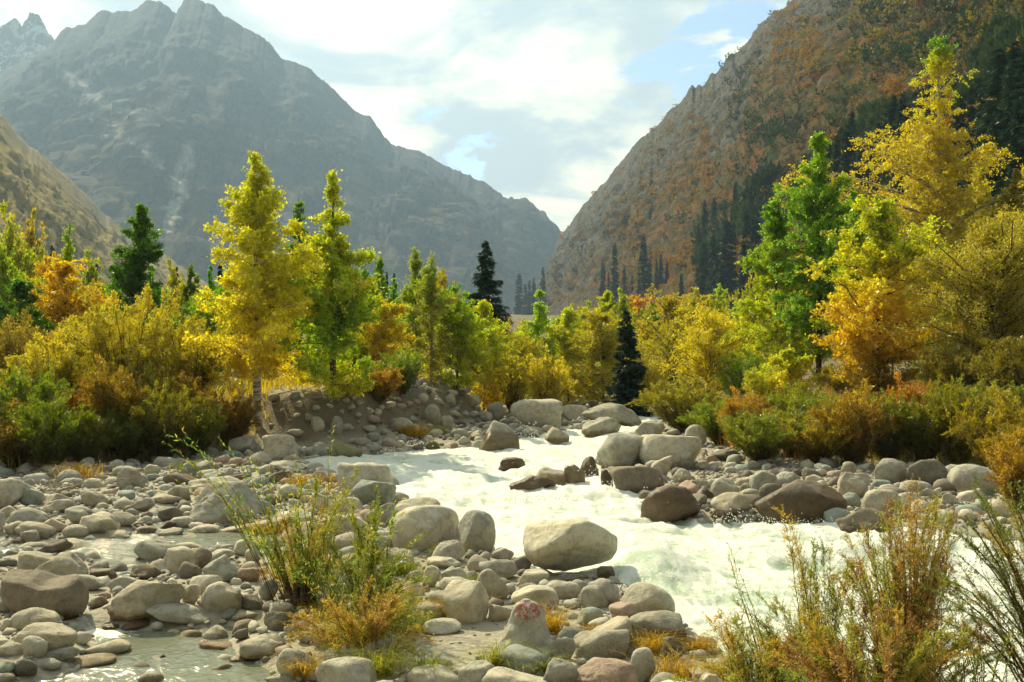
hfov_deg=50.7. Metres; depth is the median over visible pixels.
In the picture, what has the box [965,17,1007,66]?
slope bush
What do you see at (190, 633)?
stone
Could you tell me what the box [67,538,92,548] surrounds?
stone
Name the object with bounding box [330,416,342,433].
stone
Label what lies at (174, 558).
stone
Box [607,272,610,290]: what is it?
spruce tree
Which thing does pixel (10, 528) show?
stone
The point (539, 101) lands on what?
sky
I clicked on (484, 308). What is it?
birch tree
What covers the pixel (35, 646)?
stone
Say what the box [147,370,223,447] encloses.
feathery shrub
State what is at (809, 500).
boulder
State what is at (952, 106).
slope bush
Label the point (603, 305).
birch tree
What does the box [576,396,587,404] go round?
boulder
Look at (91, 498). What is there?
stone
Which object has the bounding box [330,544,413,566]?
grass tuft
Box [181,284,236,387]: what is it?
willow shrub
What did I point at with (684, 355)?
background tree
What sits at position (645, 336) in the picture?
background tree
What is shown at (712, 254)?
spruce tree
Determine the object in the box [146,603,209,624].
boulder
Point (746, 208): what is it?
slope bush
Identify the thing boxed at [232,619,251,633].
stone
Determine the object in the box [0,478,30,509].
boulder
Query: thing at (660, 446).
boulder
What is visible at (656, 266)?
spruce tree
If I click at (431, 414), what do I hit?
boulder
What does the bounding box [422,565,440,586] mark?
stone
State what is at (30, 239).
background tree
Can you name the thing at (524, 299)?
spruce tree
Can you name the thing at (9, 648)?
stone
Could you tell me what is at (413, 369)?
feathery shrub
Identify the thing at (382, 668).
grass tuft
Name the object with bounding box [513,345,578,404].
willow shrub
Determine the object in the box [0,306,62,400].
willow shrub
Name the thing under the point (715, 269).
spruce tree
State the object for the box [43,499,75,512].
boulder
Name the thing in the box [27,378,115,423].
feathery shrub
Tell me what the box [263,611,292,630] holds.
stone
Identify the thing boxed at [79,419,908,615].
spray drops
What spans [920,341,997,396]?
willow shrub
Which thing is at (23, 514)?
stone
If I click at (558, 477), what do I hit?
boulder
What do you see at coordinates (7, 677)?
stone
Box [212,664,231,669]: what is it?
stone
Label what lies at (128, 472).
boulder
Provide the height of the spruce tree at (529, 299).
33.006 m
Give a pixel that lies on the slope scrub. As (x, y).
(968, 18)
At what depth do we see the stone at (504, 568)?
14.21 m
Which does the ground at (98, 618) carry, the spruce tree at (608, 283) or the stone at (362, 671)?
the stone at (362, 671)
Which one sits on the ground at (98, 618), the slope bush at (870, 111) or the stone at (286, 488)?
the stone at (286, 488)
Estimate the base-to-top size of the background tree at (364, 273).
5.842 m
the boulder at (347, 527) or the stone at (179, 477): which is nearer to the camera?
the boulder at (347, 527)
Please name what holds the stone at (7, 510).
on the ground at (98, 618)
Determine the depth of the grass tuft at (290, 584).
13.19 m
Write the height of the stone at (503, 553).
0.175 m
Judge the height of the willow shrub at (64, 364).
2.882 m
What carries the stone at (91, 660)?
in the stream water at (187, 659)
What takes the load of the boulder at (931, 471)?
on the ground at (98, 618)
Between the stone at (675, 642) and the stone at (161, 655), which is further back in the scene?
the stone at (161, 655)
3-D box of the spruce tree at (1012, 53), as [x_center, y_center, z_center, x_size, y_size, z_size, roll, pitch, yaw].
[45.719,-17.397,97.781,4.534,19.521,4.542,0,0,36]
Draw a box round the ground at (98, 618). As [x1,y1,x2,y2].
[0,314,1023,681]
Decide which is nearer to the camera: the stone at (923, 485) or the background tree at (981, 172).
the stone at (923, 485)
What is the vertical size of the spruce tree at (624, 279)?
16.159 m
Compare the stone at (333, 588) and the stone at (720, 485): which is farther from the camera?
the stone at (720, 485)
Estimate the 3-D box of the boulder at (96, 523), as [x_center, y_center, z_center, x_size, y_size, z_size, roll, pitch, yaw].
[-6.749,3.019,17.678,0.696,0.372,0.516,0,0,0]
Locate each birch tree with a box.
[0,277,57,370]
[30,222,90,335]
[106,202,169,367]
[181,150,379,431]
[269,198,327,359]
[275,169,390,401]
[350,293,416,372]
[364,255,395,343]
[390,246,434,364]
[398,250,469,387]
[414,282,501,389]
[455,299,526,410]
[511,289,564,398]
[594,290,617,366]
[733,199,816,371]
[767,131,884,389]
[769,34,1023,373]
[795,194,980,396]
[809,187,894,362]
[897,223,970,382]
[963,168,1023,346]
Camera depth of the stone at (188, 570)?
13.98 m
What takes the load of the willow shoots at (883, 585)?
on the ground at (98, 618)
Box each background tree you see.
[0,199,47,316]
[0,239,46,327]
[14,207,48,301]
[17,251,60,339]
[76,247,111,312]
[99,282,120,332]
[121,265,178,379]
[161,257,198,357]
[172,264,202,345]
[199,257,237,371]
[204,265,225,373]
[210,272,295,367]
[264,312,325,366]
[294,284,320,359]
[305,310,348,366]
[359,269,371,334]
[386,278,406,355]
[423,268,454,338]
[433,283,466,356]
[450,292,477,366]
[511,320,555,365]
[544,317,564,362]
[550,303,579,321]
[553,299,591,335]
[569,328,608,369]
[606,285,654,366]
[625,314,667,378]
[627,293,656,325]
[638,300,665,363]
[650,294,687,362]
[656,287,708,379]
[659,327,692,386]
[670,293,728,335]
[702,293,752,389]
[712,283,735,318]
[719,308,753,373]
[725,254,773,382]
[779,247,833,377]
[887,194,913,374]
[952,148,1000,360]
[1018,164,1023,199]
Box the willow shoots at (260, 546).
[162,427,291,602]
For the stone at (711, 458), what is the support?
on the ground at (98, 618)
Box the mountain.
[0,0,560,312]
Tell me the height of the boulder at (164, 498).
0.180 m
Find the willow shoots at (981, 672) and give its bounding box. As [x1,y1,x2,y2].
[788,592,1018,681]
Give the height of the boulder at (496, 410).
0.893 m
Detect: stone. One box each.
[0,505,15,517]
[0,511,5,531]
[0,541,10,546]
[0,572,6,579]
[0,597,9,612]
[0,618,11,630]
[0,635,9,645]
[0,641,21,656]
[0,661,15,672]
[0,672,15,681]
[3,521,21,534]
[7,507,48,523]
[10,537,24,543]
[13,658,37,676]
[18,542,47,547]
[19,488,44,505]
[20,635,47,657]
[21,530,39,542]
[36,658,61,669]
[40,539,72,552]
[44,493,73,503]
[44,518,66,531]
[46,645,79,660]
[56,469,80,483]
[62,524,90,536]
[64,506,87,523]
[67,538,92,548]
[72,653,116,667]
[78,574,105,590]
[81,491,108,506]
[85,639,130,654]
[88,596,108,608]
[89,568,117,579]
[94,512,110,514]
[100,548,115,550]
[102,623,119,629]
[103,530,129,538]
[108,576,138,589]
[111,511,135,525]
[120,618,150,630]
[121,558,139,560]
[129,564,161,578]
[130,497,154,511]
[131,526,156,533]
[138,671,163,681]
[144,464,160,474]
[150,559,166,569]
[152,653,165,657]
[158,527,183,535]
[161,521,175,528]
[163,473,195,484]
[163,546,194,575]
[167,485,190,499]
[167,628,179,632]
[173,542,201,548]
[179,561,201,578]
[179,630,201,636]
[181,463,196,476]
[182,584,200,604]
[188,524,220,532]
[189,575,222,593]
[194,546,211,568]
[196,461,218,471]
[198,642,231,648]
[201,471,225,478]
[201,581,242,611]
[202,554,238,581]
[202,625,227,638]
[211,549,235,561]
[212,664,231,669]
[222,608,237,619]
[229,655,247,661]
[231,610,257,620]
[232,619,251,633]
[233,538,259,555]
[236,567,259,581]
[239,633,285,659]
[241,594,263,609]
[245,549,263,562]
[248,452,271,465]
[258,500,274,514]
[258,578,277,599]
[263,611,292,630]
[265,675,292,681]
[268,471,291,482]
[269,601,294,612]
[276,648,316,675]
[277,484,305,499]
[280,523,308,539]
[283,623,304,633]
[296,631,309,643]
[298,620,317,630]
[304,530,333,549]
[305,446,322,455]
[309,624,342,648]
[310,416,324,431]
[311,470,338,483]
[315,656,376,681]
[317,442,328,455]
[323,583,345,596]
[324,646,366,660]
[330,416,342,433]
[330,532,364,549]
[334,497,362,513]
[338,554,374,568]
[363,638,402,659]
[365,502,394,524]
[369,535,391,551]
[382,548,413,564]
[393,492,408,503]
[394,503,411,512]
[395,561,410,573]
[403,581,424,595]
[405,570,422,579]
[406,603,442,620]
[407,664,457,681]
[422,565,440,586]
[423,618,460,634]
[425,440,439,449]
[426,556,460,567]
[428,590,443,604]
[432,540,465,560]
[439,577,470,589]
[440,416,452,428]
[440,567,469,579]
[442,579,488,623]
[445,393,455,406]
[457,660,494,681]
[465,549,478,558]
[467,554,487,571]
[476,569,509,599]
[479,411,491,420]
[479,559,516,578]
[480,551,490,560]
[488,604,510,621]
[491,599,552,657]
[492,547,513,559]
[497,644,550,674]
[513,556,531,570]
[516,569,548,585]
[519,583,534,589]
[543,657,577,681]
[546,580,580,598]
[550,637,575,659]
[557,627,582,637]
[561,574,583,580]
[564,464,584,483]
[577,607,602,624]
[578,578,619,603]
[580,456,598,475]
[580,585,607,607]
[588,617,608,628]
[593,616,634,643]
[597,566,614,578]
[601,469,612,486]
[609,601,641,617]
[631,647,655,681]
[650,672,676,681]
[651,455,673,475]
[659,636,682,660]
[666,429,679,435]
[672,468,692,482]
[678,480,699,493]
[680,460,696,469]
[691,480,708,487]
[693,493,706,506]
[695,461,710,469]
[696,636,716,647]
[697,487,714,498]
[699,673,718,681]
[706,455,716,462]
[709,656,735,679]
[711,477,738,496]
[735,477,749,485]
[739,483,748,490]
[741,488,758,494]
[759,483,780,497]
[784,472,797,481]
[802,468,822,479]
[805,474,824,480]
[814,464,831,471]
[841,461,856,472]
[843,492,860,506]
[900,480,934,492]
[911,499,932,512]
[919,488,936,497]
[941,492,958,504]
[956,488,986,501]
[958,509,978,520]
[985,520,1000,531]
[989,499,1016,516]
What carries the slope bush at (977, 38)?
on the rocky slope
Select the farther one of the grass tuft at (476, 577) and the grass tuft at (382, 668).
the grass tuft at (476, 577)
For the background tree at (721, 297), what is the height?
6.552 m
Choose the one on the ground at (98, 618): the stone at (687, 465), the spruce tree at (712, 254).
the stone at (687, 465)
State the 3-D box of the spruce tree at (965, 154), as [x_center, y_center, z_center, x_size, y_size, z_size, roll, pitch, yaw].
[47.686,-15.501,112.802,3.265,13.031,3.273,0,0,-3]
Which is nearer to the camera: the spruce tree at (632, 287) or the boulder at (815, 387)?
the boulder at (815, 387)
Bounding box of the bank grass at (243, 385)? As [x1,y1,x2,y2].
[0,365,1023,469]
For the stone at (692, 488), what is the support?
on the ground at (98, 618)
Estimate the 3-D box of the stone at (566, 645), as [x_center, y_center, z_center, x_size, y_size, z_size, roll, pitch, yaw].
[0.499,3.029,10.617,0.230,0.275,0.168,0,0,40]
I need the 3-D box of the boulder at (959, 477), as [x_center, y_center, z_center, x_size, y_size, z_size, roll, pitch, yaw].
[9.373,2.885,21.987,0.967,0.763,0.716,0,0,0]
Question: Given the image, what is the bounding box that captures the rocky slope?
[511,0,1023,333]
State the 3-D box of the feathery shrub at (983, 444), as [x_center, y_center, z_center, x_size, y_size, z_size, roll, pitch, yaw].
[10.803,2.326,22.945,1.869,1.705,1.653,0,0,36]
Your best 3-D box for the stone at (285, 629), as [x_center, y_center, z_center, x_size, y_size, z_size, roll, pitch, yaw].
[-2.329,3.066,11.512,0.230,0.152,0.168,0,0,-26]
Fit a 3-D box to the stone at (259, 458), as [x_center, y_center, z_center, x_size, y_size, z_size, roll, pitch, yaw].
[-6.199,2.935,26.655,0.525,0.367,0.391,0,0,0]
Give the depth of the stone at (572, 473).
24.48 m
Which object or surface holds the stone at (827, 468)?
on the ground at (98, 618)
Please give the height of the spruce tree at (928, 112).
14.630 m
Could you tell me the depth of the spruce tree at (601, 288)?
581.05 m
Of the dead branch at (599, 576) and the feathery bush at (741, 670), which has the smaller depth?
the feathery bush at (741, 670)
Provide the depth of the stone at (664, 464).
24.40 m
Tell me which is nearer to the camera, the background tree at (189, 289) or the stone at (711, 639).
the stone at (711, 639)
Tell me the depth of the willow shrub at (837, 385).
37.90 m
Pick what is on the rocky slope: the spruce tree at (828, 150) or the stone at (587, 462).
the spruce tree at (828, 150)
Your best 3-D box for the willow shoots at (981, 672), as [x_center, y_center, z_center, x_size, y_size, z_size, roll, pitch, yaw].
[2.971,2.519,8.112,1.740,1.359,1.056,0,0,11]
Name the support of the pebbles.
on the ground at (98, 618)
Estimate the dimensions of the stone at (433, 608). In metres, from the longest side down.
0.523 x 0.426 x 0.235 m
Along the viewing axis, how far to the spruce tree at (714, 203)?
411.24 m
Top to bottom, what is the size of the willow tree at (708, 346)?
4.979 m
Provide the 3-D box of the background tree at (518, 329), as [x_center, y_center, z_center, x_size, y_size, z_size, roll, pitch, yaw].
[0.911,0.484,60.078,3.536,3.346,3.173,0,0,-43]
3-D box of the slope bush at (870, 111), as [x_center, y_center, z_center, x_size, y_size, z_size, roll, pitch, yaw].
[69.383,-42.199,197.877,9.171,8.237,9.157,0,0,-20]
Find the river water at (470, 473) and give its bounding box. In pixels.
[306,394,1023,681]
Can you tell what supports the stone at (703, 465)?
on the ground at (98, 618)
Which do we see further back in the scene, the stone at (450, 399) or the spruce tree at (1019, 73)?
the spruce tree at (1019, 73)
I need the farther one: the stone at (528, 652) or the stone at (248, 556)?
the stone at (248, 556)
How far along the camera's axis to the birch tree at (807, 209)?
45.73 m
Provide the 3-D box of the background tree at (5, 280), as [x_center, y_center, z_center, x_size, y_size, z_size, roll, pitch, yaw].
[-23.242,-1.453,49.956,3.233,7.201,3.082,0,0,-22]
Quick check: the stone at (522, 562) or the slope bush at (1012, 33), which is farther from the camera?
the slope bush at (1012, 33)
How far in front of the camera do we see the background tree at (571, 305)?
119.84 m
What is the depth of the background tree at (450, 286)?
61.81 m
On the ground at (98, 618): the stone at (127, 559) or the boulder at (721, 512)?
the stone at (127, 559)
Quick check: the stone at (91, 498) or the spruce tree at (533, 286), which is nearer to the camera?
the stone at (91, 498)
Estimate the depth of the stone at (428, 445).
31.81 m
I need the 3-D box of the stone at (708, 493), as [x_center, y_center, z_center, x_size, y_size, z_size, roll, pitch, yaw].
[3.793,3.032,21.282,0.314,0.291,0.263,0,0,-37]
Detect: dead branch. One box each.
[36,463,81,489]
[53,475,143,493]
[270,383,341,417]
[570,575,624,594]
[758,457,801,466]
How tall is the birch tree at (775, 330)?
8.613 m
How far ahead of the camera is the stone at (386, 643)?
10.45 m
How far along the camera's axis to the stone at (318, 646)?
10.87 m
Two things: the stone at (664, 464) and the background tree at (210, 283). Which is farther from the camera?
the background tree at (210, 283)
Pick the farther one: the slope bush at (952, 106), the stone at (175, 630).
the slope bush at (952, 106)
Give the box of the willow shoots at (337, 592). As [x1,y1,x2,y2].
[280,531,436,623]
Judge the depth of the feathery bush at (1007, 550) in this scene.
8.43 m
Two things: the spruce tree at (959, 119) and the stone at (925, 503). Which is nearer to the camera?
the stone at (925, 503)
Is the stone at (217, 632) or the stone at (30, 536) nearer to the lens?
the stone at (217, 632)
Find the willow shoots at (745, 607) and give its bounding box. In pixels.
[710,543,783,681]
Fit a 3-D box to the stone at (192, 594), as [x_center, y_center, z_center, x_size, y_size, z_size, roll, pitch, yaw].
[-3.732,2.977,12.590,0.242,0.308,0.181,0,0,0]
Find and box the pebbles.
[0,371,1023,681]
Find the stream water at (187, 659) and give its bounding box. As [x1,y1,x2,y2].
[0,507,282,681]
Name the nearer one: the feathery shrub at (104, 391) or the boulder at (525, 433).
the feathery shrub at (104, 391)
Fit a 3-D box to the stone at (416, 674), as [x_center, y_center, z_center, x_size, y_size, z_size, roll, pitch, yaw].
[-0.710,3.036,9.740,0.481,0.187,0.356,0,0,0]
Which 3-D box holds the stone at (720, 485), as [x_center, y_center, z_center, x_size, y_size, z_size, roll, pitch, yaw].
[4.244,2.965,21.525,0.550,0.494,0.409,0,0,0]
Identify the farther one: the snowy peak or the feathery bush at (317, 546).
the snowy peak
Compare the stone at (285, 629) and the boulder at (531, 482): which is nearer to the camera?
the stone at (285, 629)
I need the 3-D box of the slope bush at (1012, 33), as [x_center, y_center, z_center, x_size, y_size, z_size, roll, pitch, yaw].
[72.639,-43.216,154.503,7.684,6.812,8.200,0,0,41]
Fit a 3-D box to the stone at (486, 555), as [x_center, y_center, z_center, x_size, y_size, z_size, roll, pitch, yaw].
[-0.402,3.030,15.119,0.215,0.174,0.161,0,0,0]
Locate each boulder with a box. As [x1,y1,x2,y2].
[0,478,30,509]
[0,569,88,619]
[10,607,59,630]
[14,622,77,650]
[15,521,56,538]
[17,552,53,569]
[36,551,88,575]
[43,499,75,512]
[79,514,120,532]
[108,580,185,621]
[116,466,145,489]
[134,539,172,560]
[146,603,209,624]
[151,493,182,502]
[157,507,183,520]
[183,532,195,536]
[188,476,250,490]
[189,481,259,524]
[197,469,225,478]
[220,523,248,531]
[228,435,257,452]
[248,519,281,532]
[262,434,297,459]
[270,460,306,472]
[277,509,310,525]
[306,494,333,510]
[328,442,361,456]
[329,514,369,535]
[337,462,392,496]
[348,479,395,505]
[388,505,458,550]
[390,417,413,433]
[396,497,440,505]
[422,404,440,424]
[455,509,495,552]
[465,393,480,406]
[479,421,519,450]
[481,666,547,681]
[486,402,504,420]
[498,457,525,470]
[509,475,555,490]
[510,399,562,429]
[511,585,558,609]
[522,428,539,437]
[523,519,617,570]
[536,467,566,485]
[544,427,568,443]
[562,404,587,419]
[574,629,629,659]
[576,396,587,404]
[576,657,637,681]
[581,417,620,436]
[582,403,641,426]
[595,433,644,467]
[610,466,663,493]
[620,582,674,612]
[629,610,686,642]
[634,420,664,435]
[639,434,701,468]
[640,484,700,522]
[685,425,706,444]
[710,448,739,459]
[711,508,741,519]
[712,492,750,511]
[726,385,749,398]
[749,470,778,489]
[754,479,847,523]
[808,385,820,396]
[836,508,893,532]
[837,472,869,496]
[861,489,899,514]
[874,458,906,482]
[898,492,919,509]
[905,459,947,484]
[947,464,999,494]
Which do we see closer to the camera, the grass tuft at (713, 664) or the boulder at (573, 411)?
the grass tuft at (713, 664)
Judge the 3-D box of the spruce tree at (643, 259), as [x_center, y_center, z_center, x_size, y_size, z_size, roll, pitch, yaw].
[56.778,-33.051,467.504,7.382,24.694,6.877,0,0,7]
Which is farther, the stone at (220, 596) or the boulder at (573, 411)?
the boulder at (573, 411)
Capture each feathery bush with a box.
[256,465,364,608]
[303,485,433,621]
[665,600,820,681]
[728,504,863,681]
[748,588,1015,681]
[824,474,971,680]
[915,472,1023,681]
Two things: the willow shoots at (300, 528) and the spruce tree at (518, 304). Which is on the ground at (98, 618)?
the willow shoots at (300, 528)
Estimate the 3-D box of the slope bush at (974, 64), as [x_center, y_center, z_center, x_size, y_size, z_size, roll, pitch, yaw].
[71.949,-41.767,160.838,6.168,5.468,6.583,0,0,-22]
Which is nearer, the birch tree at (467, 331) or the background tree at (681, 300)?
the birch tree at (467, 331)
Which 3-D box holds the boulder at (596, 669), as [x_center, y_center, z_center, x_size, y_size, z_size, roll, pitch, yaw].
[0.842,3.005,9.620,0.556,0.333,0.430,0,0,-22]
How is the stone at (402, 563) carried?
on the ground at (98, 618)
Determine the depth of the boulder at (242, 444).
29.76 m
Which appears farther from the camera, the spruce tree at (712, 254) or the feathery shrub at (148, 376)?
the spruce tree at (712, 254)
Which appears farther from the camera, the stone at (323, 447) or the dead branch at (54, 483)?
the stone at (323, 447)
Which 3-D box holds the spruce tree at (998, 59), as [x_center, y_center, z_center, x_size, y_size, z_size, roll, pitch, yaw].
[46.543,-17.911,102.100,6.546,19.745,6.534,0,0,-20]
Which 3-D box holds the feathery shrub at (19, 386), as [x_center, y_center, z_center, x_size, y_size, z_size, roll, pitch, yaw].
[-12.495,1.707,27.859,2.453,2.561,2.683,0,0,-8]
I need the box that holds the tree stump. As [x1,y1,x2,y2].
[283,570,317,608]
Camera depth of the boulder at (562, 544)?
14.46 m
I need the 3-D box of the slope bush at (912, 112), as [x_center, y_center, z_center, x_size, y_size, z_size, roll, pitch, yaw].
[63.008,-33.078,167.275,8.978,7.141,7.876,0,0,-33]
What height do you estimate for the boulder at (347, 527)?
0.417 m
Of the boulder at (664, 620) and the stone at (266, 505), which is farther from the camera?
the stone at (266, 505)
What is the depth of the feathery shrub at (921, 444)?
26.38 m
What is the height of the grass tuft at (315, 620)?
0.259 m
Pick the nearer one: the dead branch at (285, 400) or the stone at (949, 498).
the stone at (949, 498)
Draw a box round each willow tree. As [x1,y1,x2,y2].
[540,307,609,402]
[559,306,649,404]
[620,283,734,402]
[648,303,768,408]
[884,200,1023,392]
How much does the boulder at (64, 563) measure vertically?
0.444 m
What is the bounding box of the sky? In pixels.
[0,0,790,231]
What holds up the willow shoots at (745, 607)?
on the ground at (98, 618)
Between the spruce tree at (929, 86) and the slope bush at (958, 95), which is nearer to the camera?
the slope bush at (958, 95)
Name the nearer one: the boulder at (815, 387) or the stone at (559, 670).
the stone at (559, 670)
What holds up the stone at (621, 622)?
on the ground at (98, 618)
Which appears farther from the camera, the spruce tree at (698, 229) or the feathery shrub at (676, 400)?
the spruce tree at (698, 229)
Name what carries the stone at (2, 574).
on the ground at (98, 618)
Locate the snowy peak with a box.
[0,12,54,73]
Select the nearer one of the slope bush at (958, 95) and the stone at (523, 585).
the stone at (523, 585)
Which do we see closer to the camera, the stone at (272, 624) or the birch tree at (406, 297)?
the stone at (272, 624)
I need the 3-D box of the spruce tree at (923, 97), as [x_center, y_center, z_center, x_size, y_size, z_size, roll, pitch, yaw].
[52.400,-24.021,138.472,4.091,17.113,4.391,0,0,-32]
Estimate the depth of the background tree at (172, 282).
61.84 m
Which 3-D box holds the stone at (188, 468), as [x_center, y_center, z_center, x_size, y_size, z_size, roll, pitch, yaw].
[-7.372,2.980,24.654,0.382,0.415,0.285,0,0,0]
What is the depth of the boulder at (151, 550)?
15.55 m
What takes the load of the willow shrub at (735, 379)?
on the ground at (98, 618)
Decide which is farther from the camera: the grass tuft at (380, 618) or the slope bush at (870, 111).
the slope bush at (870, 111)
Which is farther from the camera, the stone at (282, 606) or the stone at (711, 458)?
the stone at (711, 458)
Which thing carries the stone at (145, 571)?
on the ground at (98, 618)
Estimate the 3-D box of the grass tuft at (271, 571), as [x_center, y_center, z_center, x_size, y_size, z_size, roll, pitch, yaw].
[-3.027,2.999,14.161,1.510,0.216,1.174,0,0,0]
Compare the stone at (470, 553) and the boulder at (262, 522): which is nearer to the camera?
the stone at (470, 553)
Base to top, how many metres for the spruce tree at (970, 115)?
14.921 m
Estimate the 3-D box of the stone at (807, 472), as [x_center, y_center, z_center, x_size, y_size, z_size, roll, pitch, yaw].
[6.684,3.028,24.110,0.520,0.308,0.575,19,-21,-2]
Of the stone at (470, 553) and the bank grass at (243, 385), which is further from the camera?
the bank grass at (243, 385)
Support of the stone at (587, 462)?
in the river water at (470, 473)
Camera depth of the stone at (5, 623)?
11.48 m
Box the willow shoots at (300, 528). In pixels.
[251,428,406,608]
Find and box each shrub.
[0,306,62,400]
[0,326,125,396]
[0,358,76,422]
[0,397,58,468]
[5,385,99,468]
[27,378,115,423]
[49,408,127,464]
[52,278,183,389]
[54,304,136,379]
[74,352,151,456]
[91,402,161,461]
[119,358,187,443]
[125,378,216,456]
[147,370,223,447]
[151,311,230,393]
[177,398,229,454]
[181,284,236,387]
[204,384,261,446]
[337,331,380,374]
[355,360,405,404]
[378,347,428,394]
[488,316,550,412]
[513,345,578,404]
[569,369,611,395]
[600,338,671,412]
[624,371,722,432]
[675,393,753,443]
[711,349,770,395]
[714,386,769,451]
[714,404,806,461]
[722,387,771,419]
[739,361,794,408]
[761,404,812,457]
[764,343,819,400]
[764,378,825,421]
[766,408,857,463]
[785,391,852,432]
[807,378,903,464]
[815,358,883,399]
[821,391,890,417]
[860,388,931,461]
[871,371,943,413]
[880,393,951,461]
[916,374,998,464]
[919,377,990,440]
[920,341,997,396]
[940,382,1023,469]
[954,332,1023,406]
[956,378,1023,416]
[972,419,1023,468]
[983,427,1023,510]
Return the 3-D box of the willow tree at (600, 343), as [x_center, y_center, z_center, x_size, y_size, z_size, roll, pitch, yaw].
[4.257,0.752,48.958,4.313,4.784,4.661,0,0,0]
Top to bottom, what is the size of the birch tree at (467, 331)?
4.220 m
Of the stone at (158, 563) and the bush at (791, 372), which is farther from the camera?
the bush at (791, 372)
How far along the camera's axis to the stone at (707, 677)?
9.72 m
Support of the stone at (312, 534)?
on the ground at (98, 618)
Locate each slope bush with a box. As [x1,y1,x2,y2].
[690,232,711,265]
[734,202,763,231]
[735,180,761,204]
[741,198,767,224]
[747,157,782,189]
[824,133,836,146]
[848,174,884,202]
[854,89,889,131]
[864,91,895,132]
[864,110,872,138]
[871,96,899,140]
[879,168,900,196]
[891,104,914,134]
[898,97,915,114]
[935,60,970,95]
[936,83,956,119]
[940,116,963,132]
[942,64,978,116]
[946,88,974,116]
[950,76,982,104]
[959,63,987,96]
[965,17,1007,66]
[967,37,984,66]
[968,27,983,48]
[970,50,981,69]
[977,10,1008,37]
[983,34,1020,75]
[986,12,1022,46]
[995,14,1023,45]
[1000,40,1012,52]
[1006,24,1023,56]
[1006,36,1023,52]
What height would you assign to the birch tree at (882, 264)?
7.343 m
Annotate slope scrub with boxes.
[0,0,1023,314]
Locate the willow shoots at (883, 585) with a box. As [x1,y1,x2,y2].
[798,516,949,678]
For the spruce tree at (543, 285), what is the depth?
774.12 m
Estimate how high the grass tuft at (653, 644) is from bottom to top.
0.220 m
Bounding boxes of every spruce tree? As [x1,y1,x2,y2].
[217,262,222,288]
[384,271,388,299]
[452,240,526,368]
[513,273,523,314]
[521,284,527,314]
[525,280,531,314]
[529,278,537,314]
[539,267,547,305]
[598,260,606,295]
[602,310,653,416]
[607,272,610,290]
[610,243,619,300]
[621,265,626,294]
[630,275,633,291]
[635,236,650,291]
[646,261,652,285]
[654,259,658,285]
[657,255,663,286]
[663,261,669,283]
[678,273,683,298]
[693,261,701,295]
[694,224,701,250]
[694,242,710,308]
[700,200,709,226]
[700,210,708,236]
[705,230,717,295]
[708,237,726,298]
[710,197,718,224]
[713,220,740,315]
[732,182,737,204]
[735,211,754,312]
[742,218,768,298]
[826,144,831,184]
[830,135,841,213]
[837,126,856,209]
[838,127,844,139]
[847,110,856,137]
[849,152,857,189]
[853,146,869,190]
[864,136,872,155]
[864,150,877,198]
[869,122,882,191]
[873,112,891,199]
[881,98,899,198]
[887,93,910,202]
[893,108,913,200]
[907,88,929,218]
[919,100,941,199]
[925,83,935,97]
[947,95,968,197]
[958,130,974,212]
[960,93,976,208]
[967,63,1003,178]
[969,88,987,199]
[975,47,1014,209]
[983,100,1006,219]
[986,74,1014,210]
[990,40,1020,203]
[997,40,1023,196]
[1002,52,1023,203]
[1003,95,1023,202]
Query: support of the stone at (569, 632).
on the ground at (98, 618)
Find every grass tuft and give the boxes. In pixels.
[32,458,110,478]
[164,458,219,471]
[225,518,284,535]
[230,644,349,681]
[243,561,291,581]
[255,594,449,650]
[258,577,339,591]
[264,610,363,637]
[273,469,335,485]
[274,594,372,619]
[284,575,435,656]
[292,630,448,679]
[319,581,483,622]
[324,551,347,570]
[325,565,382,587]
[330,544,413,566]
[360,640,497,676]
[377,557,436,575]
[382,576,434,596]
[388,609,437,632]
[390,420,458,439]
[413,542,472,556]
[418,591,513,617]
[426,425,459,434]
[440,629,562,666]
[453,572,512,580]
[480,638,588,675]
[506,596,608,634]
[562,618,601,630]
[599,614,705,654]
[606,638,729,680]
[656,631,725,654]
[673,649,730,679]
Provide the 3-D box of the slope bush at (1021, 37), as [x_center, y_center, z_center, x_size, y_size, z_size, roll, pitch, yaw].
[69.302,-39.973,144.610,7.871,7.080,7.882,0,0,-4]
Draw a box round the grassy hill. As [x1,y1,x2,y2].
[0,115,218,313]
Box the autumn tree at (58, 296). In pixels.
[25,257,120,375]
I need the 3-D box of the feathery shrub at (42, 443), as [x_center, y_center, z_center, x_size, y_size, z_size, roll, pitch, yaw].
[-11.078,2.131,26.144,2.140,2.189,2.342,0,0,-26]
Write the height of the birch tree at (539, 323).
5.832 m
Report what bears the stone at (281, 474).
on the ground at (98, 618)
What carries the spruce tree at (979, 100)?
on the rocky slope
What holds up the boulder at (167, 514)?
on the ground at (98, 618)
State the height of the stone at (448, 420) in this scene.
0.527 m
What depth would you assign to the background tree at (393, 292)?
59.90 m
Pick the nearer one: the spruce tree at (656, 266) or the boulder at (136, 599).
the boulder at (136, 599)
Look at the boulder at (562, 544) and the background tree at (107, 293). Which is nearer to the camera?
the boulder at (562, 544)
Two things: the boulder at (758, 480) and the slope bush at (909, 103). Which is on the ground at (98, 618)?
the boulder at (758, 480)
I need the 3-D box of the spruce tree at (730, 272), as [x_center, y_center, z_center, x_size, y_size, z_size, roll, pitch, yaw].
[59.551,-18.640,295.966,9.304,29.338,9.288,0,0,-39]

